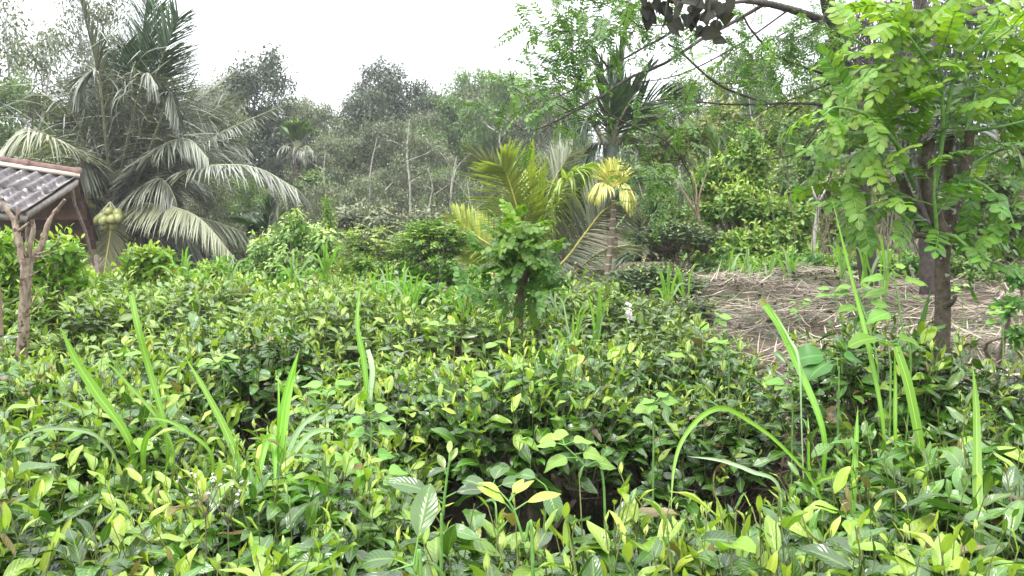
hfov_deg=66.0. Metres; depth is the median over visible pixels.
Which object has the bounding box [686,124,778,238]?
bush
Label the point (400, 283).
grass clump
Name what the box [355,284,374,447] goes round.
grass clump
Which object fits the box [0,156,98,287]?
shed
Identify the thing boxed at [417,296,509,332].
tea bush
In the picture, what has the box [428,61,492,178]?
green tree
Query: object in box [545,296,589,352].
grass clump
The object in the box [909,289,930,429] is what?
grass clump
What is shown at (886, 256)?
grass clump
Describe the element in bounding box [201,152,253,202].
broadleaf tree
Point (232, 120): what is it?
broadleaf tree
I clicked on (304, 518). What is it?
tea bush
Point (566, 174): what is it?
green tree
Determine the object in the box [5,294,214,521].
grass clump
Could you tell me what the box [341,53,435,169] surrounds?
dark evergreen tree
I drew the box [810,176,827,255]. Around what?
slender tree
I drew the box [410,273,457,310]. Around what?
weed clump
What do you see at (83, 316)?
tea bush
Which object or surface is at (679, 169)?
slender tree
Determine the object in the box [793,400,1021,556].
tea bush
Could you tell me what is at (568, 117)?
green tree
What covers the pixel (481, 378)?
weed sprig
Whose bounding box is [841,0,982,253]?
dark evergreen tree
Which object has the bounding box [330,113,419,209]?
broadleaf tree
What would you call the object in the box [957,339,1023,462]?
tea bush
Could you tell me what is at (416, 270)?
weed clump
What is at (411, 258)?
post
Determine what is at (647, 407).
weed sprig
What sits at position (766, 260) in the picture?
shrub
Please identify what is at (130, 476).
tea bush
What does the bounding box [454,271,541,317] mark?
tea bush
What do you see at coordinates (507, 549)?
tea bush
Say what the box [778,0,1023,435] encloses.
leafy tree
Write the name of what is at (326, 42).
sky
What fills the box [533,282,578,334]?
grass clump
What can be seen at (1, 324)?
slender tree
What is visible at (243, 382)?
tea bush
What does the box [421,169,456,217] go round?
slender tree
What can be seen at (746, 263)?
grass clump
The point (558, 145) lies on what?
slender tree
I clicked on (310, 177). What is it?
broadleaf tree
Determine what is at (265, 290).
tea bush
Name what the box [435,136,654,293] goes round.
young coconut palm
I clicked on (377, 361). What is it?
tea bush
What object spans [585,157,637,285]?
areca palm
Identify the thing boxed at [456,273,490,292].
weed clump
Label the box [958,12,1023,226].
green tree
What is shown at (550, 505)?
veined leaf plant
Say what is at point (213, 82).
broadleaf tree
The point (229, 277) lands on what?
grass clump
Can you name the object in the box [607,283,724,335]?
tea bush
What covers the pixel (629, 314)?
flower spike
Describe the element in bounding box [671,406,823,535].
grass clump
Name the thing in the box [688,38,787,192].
green tree
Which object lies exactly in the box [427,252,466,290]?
weed clump
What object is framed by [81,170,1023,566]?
ground
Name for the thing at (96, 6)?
sparse tree
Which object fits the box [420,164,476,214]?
green tree
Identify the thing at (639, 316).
tea bush
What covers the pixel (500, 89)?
green tree
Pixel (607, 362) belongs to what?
tea bush
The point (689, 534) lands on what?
tea bush
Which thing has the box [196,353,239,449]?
weed sprig
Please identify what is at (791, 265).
grass clump
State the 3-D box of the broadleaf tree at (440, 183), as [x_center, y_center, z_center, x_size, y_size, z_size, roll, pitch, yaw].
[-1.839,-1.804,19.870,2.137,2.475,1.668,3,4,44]
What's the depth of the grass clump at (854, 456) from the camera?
2.29 m
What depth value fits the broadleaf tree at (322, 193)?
19.33 m
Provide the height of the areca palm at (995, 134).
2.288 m
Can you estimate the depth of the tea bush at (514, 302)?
6.51 m
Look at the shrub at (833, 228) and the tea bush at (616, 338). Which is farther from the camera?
the shrub at (833, 228)
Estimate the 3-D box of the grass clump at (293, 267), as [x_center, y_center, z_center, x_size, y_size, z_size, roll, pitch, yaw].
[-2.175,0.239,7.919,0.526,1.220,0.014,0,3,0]
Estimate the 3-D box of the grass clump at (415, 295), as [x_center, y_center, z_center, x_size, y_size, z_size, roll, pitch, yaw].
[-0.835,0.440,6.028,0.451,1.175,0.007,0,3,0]
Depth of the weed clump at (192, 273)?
8.17 m
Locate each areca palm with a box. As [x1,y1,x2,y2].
[226,194,288,242]
[274,116,319,218]
[558,36,687,258]
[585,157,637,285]
[612,200,671,268]
[705,119,736,233]
[936,76,1023,267]
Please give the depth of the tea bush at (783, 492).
2.88 m
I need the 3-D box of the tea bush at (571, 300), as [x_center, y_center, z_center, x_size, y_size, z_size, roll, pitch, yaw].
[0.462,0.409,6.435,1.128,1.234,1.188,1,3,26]
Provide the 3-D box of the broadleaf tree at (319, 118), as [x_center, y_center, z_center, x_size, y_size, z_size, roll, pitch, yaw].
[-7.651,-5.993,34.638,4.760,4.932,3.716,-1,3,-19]
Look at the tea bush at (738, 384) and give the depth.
4.12 m
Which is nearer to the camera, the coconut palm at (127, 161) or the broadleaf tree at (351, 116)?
the coconut palm at (127, 161)
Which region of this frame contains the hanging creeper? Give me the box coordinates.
[639,0,735,44]
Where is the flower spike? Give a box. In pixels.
[624,302,633,358]
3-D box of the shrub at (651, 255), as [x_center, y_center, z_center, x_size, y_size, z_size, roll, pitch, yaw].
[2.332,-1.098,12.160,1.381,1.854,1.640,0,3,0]
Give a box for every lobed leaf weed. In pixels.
[535,429,615,531]
[814,264,927,452]
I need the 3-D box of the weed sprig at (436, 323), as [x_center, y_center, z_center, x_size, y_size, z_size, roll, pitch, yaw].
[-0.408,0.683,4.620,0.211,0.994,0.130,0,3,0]
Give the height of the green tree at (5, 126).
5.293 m
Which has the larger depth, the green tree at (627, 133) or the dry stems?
the green tree at (627, 133)
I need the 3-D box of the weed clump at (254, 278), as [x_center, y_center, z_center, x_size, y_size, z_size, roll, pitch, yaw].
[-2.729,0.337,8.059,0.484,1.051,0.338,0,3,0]
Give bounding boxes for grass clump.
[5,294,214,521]
[143,246,192,279]
[185,357,244,511]
[220,259,253,294]
[245,348,338,569]
[269,251,317,292]
[311,242,345,287]
[352,272,394,305]
[352,446,365,519]
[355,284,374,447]
[373,270,427,312]
[374,263,411,303]
[395,261,434,311]
[443,275,472,323]
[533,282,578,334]
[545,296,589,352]
[587,288,612,363]
[652,262,687,321]
[665,263,697,306]
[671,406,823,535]
[688,456,781,516]
[726,248,744,283]
[733,245,761,281]
[736,250,783,277]
[757,297,826,500]
[764,244,800,282]
[807,408,858,513]
[808,463,950,568]
[826,242,855,284]
[831,196,885,473]
[856,247,894,298]
[876,233,894,302]
[893,346,925,492]
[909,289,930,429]
[972,368,983,556]
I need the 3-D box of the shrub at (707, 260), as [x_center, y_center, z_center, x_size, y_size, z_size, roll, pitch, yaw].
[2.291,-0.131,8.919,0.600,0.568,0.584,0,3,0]
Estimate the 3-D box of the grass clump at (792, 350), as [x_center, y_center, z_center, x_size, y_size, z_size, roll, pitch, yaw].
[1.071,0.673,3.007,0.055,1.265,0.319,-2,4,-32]
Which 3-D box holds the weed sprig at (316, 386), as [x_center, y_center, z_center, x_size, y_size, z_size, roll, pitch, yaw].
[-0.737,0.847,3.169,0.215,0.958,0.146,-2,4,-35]
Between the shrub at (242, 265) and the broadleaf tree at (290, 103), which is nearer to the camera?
the shrub at (242, 265)
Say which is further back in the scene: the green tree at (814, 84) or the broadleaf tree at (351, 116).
the broadleaf tree at (351, 116)
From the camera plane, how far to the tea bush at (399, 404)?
3.42 m
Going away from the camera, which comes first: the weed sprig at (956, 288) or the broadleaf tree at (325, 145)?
the weed sprig at (956, 288)
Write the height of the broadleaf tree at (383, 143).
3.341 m
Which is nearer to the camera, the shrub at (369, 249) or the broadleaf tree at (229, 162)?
the shrub at (369, 249)
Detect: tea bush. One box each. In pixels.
[0,332,79,459]
[0,336,58,387]
[0,362,245,541]
[0,422,167,575]
[1,283,45,342]
[1,419,240,575]
[2,306,39,363]
[3,267,160,369]
[4,319,154,374]
[5,323,252,495]
[7,469,71,525]
[11,342,165,405]
[34,535,356,575]
[58,264,154,347]
[58,423,437,575]
[97,261,220,346]
[112,304,263,409]
[118,281,197,295]
[127,263,280,420]
[146,294,349,471]
[158,388,452,569]
[196,271,273,293]
[202,282,387,434]
[206,275,316,386]
[207,272,291,305]
[243,265,398,378]
[253,332,498,552]
[278,267,378,299]
[305,276,417,396]
[315,334,483,483]
[336,262,420,289]
[344,288,457,374]
[367,290,540,410]
[373,462,830,575]
[397,520,565,575]
[407,327,647,565]
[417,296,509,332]
[443,294,579,370]
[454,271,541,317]
[475,286,588,337]
[485,314,686,523]
[508,262,634,344]
[530,329,647,463]
[557,278,710,368]
[560,279,615,318]
[567,367,796,540]
[585,309,774,459]
[595,257,709,300]
[606,484,781,575]
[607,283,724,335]
[615,468,1023,575]
[617,316,797,511]
[628,217,724,271]
[741,478,891,568]
[745,288,1023,494]
[750,390,1023,575]
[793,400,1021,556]
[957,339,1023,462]
[982,360,1023,493]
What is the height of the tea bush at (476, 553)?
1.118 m
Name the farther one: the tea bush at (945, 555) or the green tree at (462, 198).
the green tree at (462, 198)
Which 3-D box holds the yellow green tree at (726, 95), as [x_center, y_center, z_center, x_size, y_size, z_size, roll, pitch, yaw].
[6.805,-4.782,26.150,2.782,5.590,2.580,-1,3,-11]
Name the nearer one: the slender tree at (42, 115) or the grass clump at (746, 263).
the grass clump at (746, 263)
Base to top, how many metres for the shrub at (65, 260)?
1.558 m
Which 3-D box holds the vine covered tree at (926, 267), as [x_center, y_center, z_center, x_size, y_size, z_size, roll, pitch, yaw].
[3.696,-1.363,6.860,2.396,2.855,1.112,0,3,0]
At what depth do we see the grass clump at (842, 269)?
8.19 m
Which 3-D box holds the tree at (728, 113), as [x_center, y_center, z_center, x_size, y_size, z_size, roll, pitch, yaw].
[3.773,-2.040,14.118,3.351,3.184,1.188,-1,3,-10]
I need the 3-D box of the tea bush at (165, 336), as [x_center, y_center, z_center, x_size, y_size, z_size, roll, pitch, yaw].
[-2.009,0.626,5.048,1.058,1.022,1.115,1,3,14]
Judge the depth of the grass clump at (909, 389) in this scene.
2.58 m
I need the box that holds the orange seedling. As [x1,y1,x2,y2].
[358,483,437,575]
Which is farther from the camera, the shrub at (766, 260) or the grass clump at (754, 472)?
the shrub at (766, 260)
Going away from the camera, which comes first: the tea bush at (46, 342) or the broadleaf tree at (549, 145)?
the tea bush at (46, 342)
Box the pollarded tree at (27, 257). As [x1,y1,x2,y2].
[0,198,66,363]
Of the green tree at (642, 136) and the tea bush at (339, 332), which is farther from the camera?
the green tree at (642, 136)
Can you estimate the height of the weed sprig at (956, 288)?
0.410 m
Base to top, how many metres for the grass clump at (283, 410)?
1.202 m
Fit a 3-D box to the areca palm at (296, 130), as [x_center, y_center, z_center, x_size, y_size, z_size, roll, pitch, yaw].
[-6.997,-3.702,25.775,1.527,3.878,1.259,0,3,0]
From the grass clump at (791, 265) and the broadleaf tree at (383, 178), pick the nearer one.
the grass clump at (791, 265)
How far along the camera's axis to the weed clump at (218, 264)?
8.65 m
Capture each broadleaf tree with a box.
[76,196,129,269]
[126,199,169,249]
[173,174,260,263]
[174,82,265,210]
[198,71,286,179]
[198,168,264,225]
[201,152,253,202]
[246,93,325,196]
[257,111,322,195]
[268,144,346,221]
[274,131,357,210]
[281,94,363,189]
[291,177,365,255]
[324,88,391,174]
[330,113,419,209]
[335,171,394,254]
[340,130,415,205]
[360,166,413,221]
[379,106,461,193]
[384,128,484,212]
[395,86,464,165]
[399,167,470,256]
[442,81,517,195]
[497,78,587,185]
[538,135,583,191]
[578,129,632,186]
[600,203,643,244]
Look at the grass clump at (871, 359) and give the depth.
2.99 m
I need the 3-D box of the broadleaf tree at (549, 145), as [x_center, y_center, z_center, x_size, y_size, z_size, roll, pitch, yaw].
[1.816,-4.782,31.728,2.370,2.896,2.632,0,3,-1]
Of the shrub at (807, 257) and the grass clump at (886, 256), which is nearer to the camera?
the grass clump at (886, 256)
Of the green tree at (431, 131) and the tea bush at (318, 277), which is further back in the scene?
the green tree at (431, 131)
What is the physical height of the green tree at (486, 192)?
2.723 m
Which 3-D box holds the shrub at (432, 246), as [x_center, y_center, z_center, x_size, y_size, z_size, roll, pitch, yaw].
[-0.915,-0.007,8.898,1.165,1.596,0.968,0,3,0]
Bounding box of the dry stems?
[759,125,919,277]
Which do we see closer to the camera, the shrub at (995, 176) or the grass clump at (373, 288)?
the grass clump at (373, 288)
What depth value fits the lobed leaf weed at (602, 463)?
2.23 m
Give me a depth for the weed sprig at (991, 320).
4.62 m
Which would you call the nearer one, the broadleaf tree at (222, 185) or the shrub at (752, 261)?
the shrub at (752, 261)
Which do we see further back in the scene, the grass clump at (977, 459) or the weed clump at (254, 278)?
the weed clump at (254, 278)
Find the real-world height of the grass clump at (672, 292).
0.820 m
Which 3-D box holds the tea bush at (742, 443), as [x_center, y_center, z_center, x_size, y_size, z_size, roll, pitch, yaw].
[0.729,0.817,3.584,1.062,0.926,1.056,-3,4,-43]
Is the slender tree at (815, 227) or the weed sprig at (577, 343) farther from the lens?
the slender tree at (815, 227)
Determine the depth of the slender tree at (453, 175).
18.88 m
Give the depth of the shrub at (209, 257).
18.90 m
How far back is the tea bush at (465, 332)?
4.81 m
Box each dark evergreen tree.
[195,43,317,197]
[329,84,405,190]
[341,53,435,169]
[346,77,407,185]
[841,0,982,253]
[895,0,1023,256]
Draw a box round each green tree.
[0,66,70,164]
[2,90,88,166]
[216,174,272,241]
[391,123,456,205]
[411,89,480,184]
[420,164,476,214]
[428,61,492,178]
[450,61,544,196]
[473,198,502,229]
[477,70,570,184]
[483,155,548,221]
[499,148,544,196]
[543,90,598,166]
[546,163,581,210]
[567,115,594,160]
[600,114,645,174]
[616,124,686,199]
[617,155,646,223]
[622,94,679,171]
[642,70,712,210]
[666,182,695,220]
[684,62,742,193]
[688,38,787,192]
[689,154,722,201]
[762,72,840,221]
[777,56,894,246]
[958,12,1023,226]
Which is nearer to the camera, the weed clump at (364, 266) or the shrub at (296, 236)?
the weed clump at (364, 266)
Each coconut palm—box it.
[0,0,315,283]
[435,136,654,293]
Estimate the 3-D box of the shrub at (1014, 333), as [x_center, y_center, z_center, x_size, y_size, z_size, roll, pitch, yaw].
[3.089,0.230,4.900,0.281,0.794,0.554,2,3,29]
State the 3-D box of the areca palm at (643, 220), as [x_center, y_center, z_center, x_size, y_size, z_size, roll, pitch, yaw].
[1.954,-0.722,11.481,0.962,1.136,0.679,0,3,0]
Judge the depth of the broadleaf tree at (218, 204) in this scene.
18.30 m
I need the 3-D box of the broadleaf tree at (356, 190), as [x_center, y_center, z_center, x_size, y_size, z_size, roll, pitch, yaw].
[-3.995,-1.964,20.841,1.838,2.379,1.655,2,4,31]
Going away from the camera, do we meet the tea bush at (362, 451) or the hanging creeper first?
the tea bush at (362, 451)
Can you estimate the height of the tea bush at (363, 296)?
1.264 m
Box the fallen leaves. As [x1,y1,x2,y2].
[659,263,1022,381]
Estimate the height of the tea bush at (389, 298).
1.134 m
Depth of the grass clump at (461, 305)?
5.61 m
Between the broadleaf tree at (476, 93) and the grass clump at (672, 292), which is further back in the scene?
the broadleaf tree at (476, 93)
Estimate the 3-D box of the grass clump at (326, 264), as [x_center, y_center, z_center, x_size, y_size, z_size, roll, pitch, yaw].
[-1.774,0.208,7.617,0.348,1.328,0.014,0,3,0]
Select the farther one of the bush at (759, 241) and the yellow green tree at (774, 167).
the yellow green tree at (774, 167)
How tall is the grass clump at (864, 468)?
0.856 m
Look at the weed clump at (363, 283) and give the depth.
7.15 m
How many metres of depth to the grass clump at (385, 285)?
6.41 m
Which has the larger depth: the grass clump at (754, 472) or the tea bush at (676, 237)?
the tea bush at (676, 237)
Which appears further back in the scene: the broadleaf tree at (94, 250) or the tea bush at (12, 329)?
the broadleaf tree at (94, 250)
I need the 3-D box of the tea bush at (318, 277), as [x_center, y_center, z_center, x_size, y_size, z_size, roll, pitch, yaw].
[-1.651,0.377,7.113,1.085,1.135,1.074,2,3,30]
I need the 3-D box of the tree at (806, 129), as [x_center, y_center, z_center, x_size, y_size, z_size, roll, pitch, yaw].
[5.070,-1.885,12.506,2.249,2.980,1.318,0,3,0]
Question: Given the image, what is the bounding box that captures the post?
[407,257,419,289]
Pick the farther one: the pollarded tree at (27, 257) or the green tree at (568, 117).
the green tree at (568, 117)
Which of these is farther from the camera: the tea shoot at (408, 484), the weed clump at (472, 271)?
the weed clump at (472, 271)
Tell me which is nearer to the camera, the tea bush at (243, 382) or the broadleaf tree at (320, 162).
the tea bush at (243, 382)
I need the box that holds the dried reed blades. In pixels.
[990,369,1019,375]
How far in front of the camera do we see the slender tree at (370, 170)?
22.34 m
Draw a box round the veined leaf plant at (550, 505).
[462,465,562,562]
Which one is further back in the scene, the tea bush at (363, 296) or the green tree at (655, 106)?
the green tree at (655, 106)
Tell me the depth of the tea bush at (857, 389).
3.23 m
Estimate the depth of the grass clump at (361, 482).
2.36 m
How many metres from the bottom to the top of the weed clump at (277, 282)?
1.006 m
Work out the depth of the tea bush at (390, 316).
5.47 m
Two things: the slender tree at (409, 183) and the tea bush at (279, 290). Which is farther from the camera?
the slender tree at (409, 183)
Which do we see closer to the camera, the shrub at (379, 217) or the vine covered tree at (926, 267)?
the vine covered tree at (926, 267)
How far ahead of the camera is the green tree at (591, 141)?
54.27 m
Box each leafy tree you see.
[450,199,572,351]
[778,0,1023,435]
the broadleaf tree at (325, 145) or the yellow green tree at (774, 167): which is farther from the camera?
the broadleaf tree at (325, 145)
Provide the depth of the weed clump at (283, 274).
8.55 m
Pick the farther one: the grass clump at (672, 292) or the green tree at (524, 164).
the green tree at (524, 164)
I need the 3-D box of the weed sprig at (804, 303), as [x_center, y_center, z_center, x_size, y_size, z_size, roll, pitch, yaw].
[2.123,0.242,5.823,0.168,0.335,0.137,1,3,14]
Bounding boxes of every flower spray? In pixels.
[176,469,233,575]
[205,479,250,575]
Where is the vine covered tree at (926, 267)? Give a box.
[824,0,1023,294]
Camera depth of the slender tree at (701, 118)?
18.84 m
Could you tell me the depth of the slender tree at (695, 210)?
9.16 m
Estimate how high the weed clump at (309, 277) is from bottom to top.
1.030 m
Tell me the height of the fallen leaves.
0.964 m
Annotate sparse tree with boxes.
[0,0,88,157]
[5,0,138,149]
[180,73,214,204]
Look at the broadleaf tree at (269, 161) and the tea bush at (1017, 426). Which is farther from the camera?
the broadleaf tree at (269, 161)
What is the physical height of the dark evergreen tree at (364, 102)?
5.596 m
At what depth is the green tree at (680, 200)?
19.31 m
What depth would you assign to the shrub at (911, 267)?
8.65 m
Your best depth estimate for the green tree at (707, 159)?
24.65 m
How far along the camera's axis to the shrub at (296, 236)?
9.53 m
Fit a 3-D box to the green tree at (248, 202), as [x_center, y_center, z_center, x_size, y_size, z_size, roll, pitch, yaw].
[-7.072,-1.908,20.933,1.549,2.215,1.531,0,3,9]
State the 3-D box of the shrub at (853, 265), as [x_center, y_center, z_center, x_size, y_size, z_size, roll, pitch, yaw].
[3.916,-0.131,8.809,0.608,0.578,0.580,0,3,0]
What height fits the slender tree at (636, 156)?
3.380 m
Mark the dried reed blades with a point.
(1018, 374)
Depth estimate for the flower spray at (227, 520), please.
1.93 m
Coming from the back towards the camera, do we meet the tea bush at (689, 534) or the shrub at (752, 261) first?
the shrub at (752, 261)
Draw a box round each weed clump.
[178,267,214,288]
[190,255,231,283]
[222,270,264,291]
[255,272,284,292]
[275,267,321,289]
[300,273,332,289]
[321,279,349,288]
[329,271,360,281]
[345,250,393,283]
[356,276,379,294]
[372,258,405,282]
[378,279,417,307]
[401,255,439,287]
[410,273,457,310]
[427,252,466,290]
[439,289,480,325]
[446,263,482,288]
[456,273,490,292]
[478,273,497,287]
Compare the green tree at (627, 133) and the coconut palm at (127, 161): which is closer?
the coconut palm at (127, 161)
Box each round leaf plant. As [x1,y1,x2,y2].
[792,344,866,471]
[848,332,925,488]
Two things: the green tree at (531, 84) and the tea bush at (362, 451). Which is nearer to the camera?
the tea bush at (362, 451)
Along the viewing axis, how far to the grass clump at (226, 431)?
2.53 m
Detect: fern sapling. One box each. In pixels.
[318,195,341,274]
[406,219,419,253]
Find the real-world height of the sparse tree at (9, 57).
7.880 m
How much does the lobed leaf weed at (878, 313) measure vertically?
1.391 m
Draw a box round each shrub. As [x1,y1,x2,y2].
[0,223,100,345]
[84,239,181,289]
[131,198,272,269]
[190,254,254,288]
[240,205,349,281]
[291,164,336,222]
[320,223,426,281]
[325,196,489,279]
[382,216,478,288]
[620,160,703,260]
[687,252,737,273]
[718,256,766,276]
[749,247,791,275]
[775,245,828,278]
[805,153,905,259]
[805,242,856,276]
[835,251,882,280]
[877,247,918,278]
[898,251,919,279]
[936,140,1023,277]
[950,250,1001,288]
[983,261,1023,376]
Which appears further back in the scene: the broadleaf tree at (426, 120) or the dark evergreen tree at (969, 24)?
the broadleaf tree at (426, 120)
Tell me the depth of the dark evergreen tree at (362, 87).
38.05 m
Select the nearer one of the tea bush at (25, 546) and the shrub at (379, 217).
the tea bush at (25, 546)
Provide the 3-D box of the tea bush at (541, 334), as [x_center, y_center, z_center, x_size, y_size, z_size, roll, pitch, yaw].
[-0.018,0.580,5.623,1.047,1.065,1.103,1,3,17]
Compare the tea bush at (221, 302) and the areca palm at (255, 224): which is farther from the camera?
the areca palm at (255, 224)
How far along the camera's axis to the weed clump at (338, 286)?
7.79 m
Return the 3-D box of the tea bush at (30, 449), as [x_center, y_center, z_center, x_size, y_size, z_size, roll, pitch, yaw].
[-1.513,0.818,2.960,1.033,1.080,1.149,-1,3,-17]
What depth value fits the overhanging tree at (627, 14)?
5.51 m
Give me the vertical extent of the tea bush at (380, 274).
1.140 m
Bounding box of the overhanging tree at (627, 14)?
[458,0,899,286]
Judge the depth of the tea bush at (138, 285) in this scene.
7.35 m
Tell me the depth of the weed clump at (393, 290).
6.79 m
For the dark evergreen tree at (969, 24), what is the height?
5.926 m
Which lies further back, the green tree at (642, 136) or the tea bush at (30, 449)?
the green tree at (642, 136)
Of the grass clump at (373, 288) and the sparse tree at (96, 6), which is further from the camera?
the sparse tree at (96, 6)
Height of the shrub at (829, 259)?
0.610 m
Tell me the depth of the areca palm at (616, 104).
13.51 m
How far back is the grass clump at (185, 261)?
7.40 m
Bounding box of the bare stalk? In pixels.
[432,242,444,313]
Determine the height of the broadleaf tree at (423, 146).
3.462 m
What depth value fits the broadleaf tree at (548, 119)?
32.27 m
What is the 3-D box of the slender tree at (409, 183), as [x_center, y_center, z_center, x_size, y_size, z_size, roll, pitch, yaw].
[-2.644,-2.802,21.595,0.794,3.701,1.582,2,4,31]
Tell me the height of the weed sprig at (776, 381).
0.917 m
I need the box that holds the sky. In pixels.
[0,0,1022,164]
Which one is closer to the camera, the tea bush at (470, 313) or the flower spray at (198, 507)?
the flower spray at (198, 507)
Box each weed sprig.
[95,351,140,401]
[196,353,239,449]
[302,380,355,448]
[425,319,459,376]
[469,370,504,556]
[547,340,579,358]
[633,392,678,532]
[698,312,731,372]
[707,337,737,512]
[764,376,804,484]
[789,298,810,339]
[951,284,969,332]
[985,305,1014,367]
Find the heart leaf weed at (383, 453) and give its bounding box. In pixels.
[298,403,408,519]
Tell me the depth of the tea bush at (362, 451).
2.89 m
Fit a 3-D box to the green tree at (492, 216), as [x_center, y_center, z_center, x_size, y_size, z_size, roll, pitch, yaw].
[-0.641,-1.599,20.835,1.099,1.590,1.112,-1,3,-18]
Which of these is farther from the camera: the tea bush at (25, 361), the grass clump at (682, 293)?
the grass clump at (682, 293)
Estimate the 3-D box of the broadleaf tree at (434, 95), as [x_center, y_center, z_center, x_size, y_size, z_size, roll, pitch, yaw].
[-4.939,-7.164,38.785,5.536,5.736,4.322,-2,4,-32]
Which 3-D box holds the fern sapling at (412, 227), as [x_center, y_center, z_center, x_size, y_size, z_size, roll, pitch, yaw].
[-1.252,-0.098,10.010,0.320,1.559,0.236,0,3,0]
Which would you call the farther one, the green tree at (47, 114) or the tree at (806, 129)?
the green tree at (47, 114)
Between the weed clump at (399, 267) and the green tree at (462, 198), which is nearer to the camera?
the weed clump at (399, 267)
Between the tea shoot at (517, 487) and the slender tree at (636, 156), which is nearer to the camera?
the tea shoot at (517, 487)
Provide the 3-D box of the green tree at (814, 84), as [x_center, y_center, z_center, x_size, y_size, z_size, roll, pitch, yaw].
[7.866,-3.192,18.955,2.852,5.114,3.215,1,3,21]
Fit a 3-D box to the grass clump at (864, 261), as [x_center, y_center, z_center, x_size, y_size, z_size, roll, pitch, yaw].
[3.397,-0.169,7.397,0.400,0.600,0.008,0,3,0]
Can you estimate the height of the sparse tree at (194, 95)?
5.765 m
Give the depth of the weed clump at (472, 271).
8.50 m
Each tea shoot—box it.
[385,441,481,575]
[477,479,560,575]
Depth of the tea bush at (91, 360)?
4.05 m
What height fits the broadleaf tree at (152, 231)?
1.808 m
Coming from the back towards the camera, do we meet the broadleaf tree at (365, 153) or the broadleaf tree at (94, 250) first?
the broadleaf tree at (365, 153)
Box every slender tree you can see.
[0,285,4,366]
[21,72,50,157]
[306,151,325,195]
[369,138,391,204]
[387,119,430,215]
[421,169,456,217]
[435,147,470,249]
[452,179,495,218]
[478,114,504,220]
[541,117,560,222]
[629,116,640,200]
[674,159,711,262]
[675,108,681,203]
[693,101,710,159]
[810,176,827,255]
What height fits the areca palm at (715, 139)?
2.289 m
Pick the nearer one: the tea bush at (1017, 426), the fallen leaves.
the tea bush at (1017, 426)

